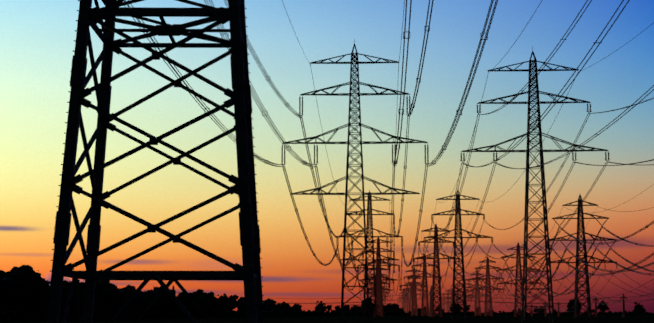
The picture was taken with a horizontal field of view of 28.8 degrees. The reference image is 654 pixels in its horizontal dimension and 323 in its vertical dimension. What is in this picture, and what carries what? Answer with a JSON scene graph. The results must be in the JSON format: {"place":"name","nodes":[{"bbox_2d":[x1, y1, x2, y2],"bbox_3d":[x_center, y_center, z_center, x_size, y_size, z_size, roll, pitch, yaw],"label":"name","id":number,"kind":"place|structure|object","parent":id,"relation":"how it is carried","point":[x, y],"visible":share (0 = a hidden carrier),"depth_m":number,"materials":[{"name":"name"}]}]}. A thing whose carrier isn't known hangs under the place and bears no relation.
{"place":"outdoors","nodes":[
{"label":"outdoors","id":0,"kind":"place"},
{"bbox_2d":[0,314,653,322],"bbox_3d":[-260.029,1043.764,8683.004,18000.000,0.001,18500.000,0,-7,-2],"label":"ground","id":1,"kind":"structure","parent":0,"point":[503,319],"depth_m":519.62,"materials":[{"name":"black"}]},
{"bbox_2d":[45,0,264,322],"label":"transmission tower","id":2,"kind":"structure","parent":1,"relation":"on","point":[248,272],"depth_m":36.78,"materials":[{"name":"metal"}]},
{"bbox_2d":[124,0,497,303],"bbox_3d":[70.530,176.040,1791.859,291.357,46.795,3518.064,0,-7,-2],"label":"line conductors","id":3,"kind":"object","parent":2,"relation":"hanging from","point":[393,179],"visible":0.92,"depth_m":227.43,"materials":[{"name":"grey metal"}]},
{"bbox_2d":[0,265,310,321],"bbox_3d":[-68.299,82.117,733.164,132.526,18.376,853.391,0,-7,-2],"label":"trees","id":4,"kind":"object","parent":1,"relation":"on","point":[24,294],"visible":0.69,"depth_m":450.60,"materials":[{"name":"black plant"}]},
{"bbox_2d":[281,39,429,322],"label":"line pylon","id":5,"kind":"object","parent":1,"relation":"on","point":[350,95],"visible":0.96,"depth_m":294.89,"materials":[{"name":"metal"}]},
{"bbox_2d":[337,189,402,317],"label":"line pylon","id":6,"kind":"object","parent":1,"relation":"on","point":[370,200],"visible":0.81,"depth_m":653.20,"materials":[{"name":"metal"}]},
{"bbox_2d":[362,261,393,315],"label":"transmission tower","id":7,"kind":"structure","parent":1,"relation":"on","point":[378,280],"depth_m":1379.17,"materials":[{"name":"metal"}]},
{"bbox_2d":[366,268,389,310],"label":"line pylon","id":8,"kind":"object","parent":1,"relation":"on","point":[384,283],"visible":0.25,"depth_m":1749.40,"materials":[{"name":"metal"}]},
{"bbox_2d":[357,235,399,316],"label":"line pylon","id":9,"kind":"object","parent":1,"relation":"on","point":[378,251],"visible":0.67,"depth_m":1026.11,"materials":[{"name":"metal"}]},
{"bbox_2d":[400,287,409,312],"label":"transmission tower","id":10,"kind":"structure","parent":1,"relation":"on","point":[407,305],"depth_m":2583.73,"materials":[{"name":"metal"}]},
{"bbox_2d":[402,284,420,310],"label":"line pylon","id":11,"kind":"object","parent":1,"relation":"on","point":[410,296],"visible":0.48,"depth_m":2239.53,"materials":[{"name":"metal"}]},
{"bbox_2d":[403,278,421,308],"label":"line pylon","id":12,"kind":"object","parent":1,"relation":"on","point":[420,290],"visible":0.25,"depth_m":1936.19,"materials":[{"name":"metal"}]},
{"bbox_2d":[401,268,425,315],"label":"transmission tower","id":13,"kind":"structure","parent":1,"relation":"on","point":[413,302],"depth_m":1598.87,"materials":[{"name":"metal"}]},
{"bbox_2d":[408,254,441,315],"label":"line pylon","id":14,"kind":"object","parent":1,"relation":"on","point":[424,273],"visible":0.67,"depth_m":1267.87,"materials":[{"name":"metal"}]},
{"bbox_2d":[429,286,431,316],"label":"transmission tower","id":15,"kind":"structure","parent":1,"relation":"on","point":[430,304],"depth_m":1134.64,"materials":[{"name":"metal"}]},
{"bbox_2d":[179,292,650,303],"bbox_3d":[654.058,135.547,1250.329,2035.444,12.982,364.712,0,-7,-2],"label":"line conductors","id":16,"kind":"object","parent":15,"relation":"attached to","point":[449,298],"visible":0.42,"depth_m":1140.74,"materials":[{"name":"grey metal"}]},
{"bbox_2d":[413,224,459,316],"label":"line pylon","id":17,"kind":"object","parent":1,"relation":"on","point":[436,249],"visible":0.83,"depth_m":919.94,"materials":[{"name":"metal"}]},
{"bbox_2d":[442,290,450,311],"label":"line pylon","id":18,"kind":"object","parent":1,"relation":"on","point":[447,291],"visible":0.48,"depth_m":3221.64,"materials":[{"name":"metal"}]},
{"bbox_2d":[444,288,457,312],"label":"line pylon","id":19,"kind":"object","parent":1,"relation":"on","point":[450,296],"visible":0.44,"depth_m":2848.04,"materials":[{"name":"metal"}]},
{"bbox_2d":[424,190,492,318],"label":"line pylon","id":20,"kind":"object","parent":1,"relation":"on","point":[458,210],"visible":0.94,"depth_m":614.99,"materials":[{"name":"metal"}]},
{"bbox_2d":[454,279,474,311],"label":"line pylon","id":21,"kind":"object","parent":1,"relation":"on","point":[469,284],"visible":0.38,"depth_m":2111.87,"materials":[{"name":"metal"}]},
{"bbox_2d":[292,301,653,316],"bbox_3d":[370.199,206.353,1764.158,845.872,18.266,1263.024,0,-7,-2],"label":"trees","id":22,"kind":"object","parent":1,"relation":"on","point":[320,310],"visible":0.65,"depth_m":1615.14,"materials":[{"name":"black plant"}]},
{"bbox_2d":[465,271,484,315],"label":"line pylon","id":23,"kind":"object","parent":1,"relation":"on","point":[476,305],"visible":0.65,"depth_m":1720.17,"materials":[{"name":"metal"}]},
{"bbox_2d":[471,256,503,315],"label":"line pylon","id":24,"kind":"object","parent":1,"relation":"on","point":[487,278],"visible":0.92,"depth_m":1375.89,"materials":[{"name":"metal"}]},
{"bbox_2d":[361,298,644,317],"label":"trees","id":25,"kind":"object","parent":1,"relation":"on","point":[602,307],"visible":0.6,"depth_m":877.36,"materials":[{"name":"black plant"}]},
{"bbox_2d":[497,243,540,316],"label":"line pylon","id":26,"kind":"object","parent":1,"relation":"on","point":[518,246],"visible":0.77,"depth_m":1017.10,"materials":[{"name":"metal"}]},
{"bbox_2d":[460,46,608,322],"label":"line pylon","id":27,"kind":"object","parent":1,"relation":"on","point":[527,199],"visible":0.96,"depth_m":288.46,"materials":[{"name":"metal"}]},
{"bbox_2d":[397,0,653,305],"bbox_3d":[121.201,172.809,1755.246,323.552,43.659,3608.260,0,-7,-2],"label":"line conductors","id":28,"kind":"object","parent":27,"relation":"hanging from","point":[497,159],"visible":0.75,"depth_m":294.76,"materials":[{"name":"grey metal"}]},
{"bbox_2d":[549,195,616,318],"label":"line pylon","id":29,"kind":"object","parent":1,"relation":"on","point":[586,281],"visible":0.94,"depth_m":618.80,"materials":[{"name":"metal"}]},
{"bbox_2d":[442,186,653,311],"bbox_3d":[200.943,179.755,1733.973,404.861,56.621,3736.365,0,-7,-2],"label":"line conductors","id":30,"kind":"object","parent":29,"relation":"hanging from","point":[598,268],"visible":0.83,"depth_m":616.27,"materials":[{"name":"grey metal"}]},
{"bbox_2d":[593,297,598,316],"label":"transmission tower","id":31,"kind":"structure","parent":1,"relation":"on","point":[595,299],"depth_m":863.61,"materials":[{"name":"metal"}]},
{"bbox_2d":[620,294,626,317],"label":"transmission tower","id":32,"kind":"structure","parent":1,"relation":"on","point":[623,297],"depth_m":744.66,"materials":[{"name":"metal"}]},
{"bbox_2d":[527,300,624,308],"bbox_3d":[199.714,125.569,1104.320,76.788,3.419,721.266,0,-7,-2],"label":"line conductors","id":33,"kind":"object","parent":32,"relation":"attached to","point":[563,306],"visible":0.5,"depth_m":1098.19,"materials":[{"name":"grey metal"}]},
{"bbox_2d":[0,0,653,313],"label":"sky","id":34,"kind":"structure","parent":0,"point":[37,37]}
]}

